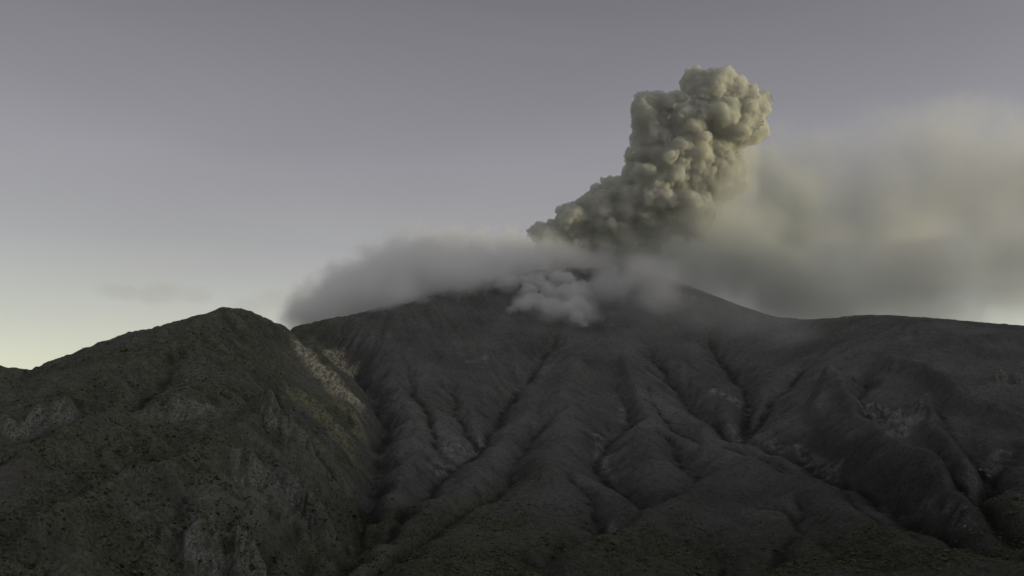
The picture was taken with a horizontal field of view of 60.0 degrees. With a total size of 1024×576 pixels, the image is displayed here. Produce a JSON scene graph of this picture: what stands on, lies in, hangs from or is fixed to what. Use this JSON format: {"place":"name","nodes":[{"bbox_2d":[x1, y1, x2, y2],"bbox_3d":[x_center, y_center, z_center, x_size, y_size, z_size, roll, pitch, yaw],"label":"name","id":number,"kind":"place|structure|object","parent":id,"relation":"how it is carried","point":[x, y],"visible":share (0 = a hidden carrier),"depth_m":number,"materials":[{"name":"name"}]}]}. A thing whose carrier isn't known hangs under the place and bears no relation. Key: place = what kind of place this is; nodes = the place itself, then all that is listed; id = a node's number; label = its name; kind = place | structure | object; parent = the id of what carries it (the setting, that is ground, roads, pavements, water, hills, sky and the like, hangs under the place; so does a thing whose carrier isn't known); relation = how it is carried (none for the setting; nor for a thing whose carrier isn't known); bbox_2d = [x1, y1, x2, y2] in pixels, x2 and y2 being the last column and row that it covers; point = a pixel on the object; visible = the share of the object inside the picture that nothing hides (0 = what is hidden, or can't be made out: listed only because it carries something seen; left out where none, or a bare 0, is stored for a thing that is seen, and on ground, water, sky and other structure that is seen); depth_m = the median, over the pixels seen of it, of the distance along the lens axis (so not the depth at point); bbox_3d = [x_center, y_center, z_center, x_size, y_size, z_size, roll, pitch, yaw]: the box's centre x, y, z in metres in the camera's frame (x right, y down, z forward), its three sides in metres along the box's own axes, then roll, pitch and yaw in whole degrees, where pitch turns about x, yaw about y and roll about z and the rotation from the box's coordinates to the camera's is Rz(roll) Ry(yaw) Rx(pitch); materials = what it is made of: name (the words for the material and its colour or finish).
{"place":"outdoors","nodes":[
{"label":"outdoors","id":0,"kind":"place"},
{"bbox_2d":[0,542,109,575],"bbox_3d":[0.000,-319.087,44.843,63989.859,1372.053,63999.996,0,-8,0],"label":"ground","id":1,"kind":"structure","parent":0,"point":[72,568],"depth_m":852.17,"materials":[{"name":"grey soil"}]},
{"bbox_2d":[0,307,382,575],"bbox_3d":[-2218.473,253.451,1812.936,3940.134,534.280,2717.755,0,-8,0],"label":"hill","id":2,"kind":"structure","parent":0,"point":[310,364],"depth_m":1405.86,"materials":[{"name":"grass"},{"name":"green plant"},{"name":"soil"}]},
{"bbox_2d":[0,0,1023,369],"label":"sky","id":3,"kind":"structure","parent":0,"point":[289,163],"materials":[{"name":"grey"}]},
{"bbox_2d":[290,266,1023,575],"bbox_3d":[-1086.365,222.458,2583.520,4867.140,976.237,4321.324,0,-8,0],"label":"volcano","id":4,"kind":"structure","parent":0,"point":[568,394],"depth_m":1964.79,"materials":[{"name":"grey stone"}]},
{"bbox_2d":[0,326,1023,575],"bbox_3d":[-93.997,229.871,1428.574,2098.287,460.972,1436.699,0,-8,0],"label":"scrub","id":5,"kind":"object","parent":4,"relation":"on","point":[496,554],"visible":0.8,"depth_m":1194.26,"materials":[{"name":"green plant"}]},
{"bbox_2d":[843,315,1023,415],"bbox_3d":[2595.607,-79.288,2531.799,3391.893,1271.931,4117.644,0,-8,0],"label":"hill","id":6,"kind":"structure","parent":0,"point":[986,358],"depth_m":2391.67,"materials":[{"name":"grey stone"}]}
]}

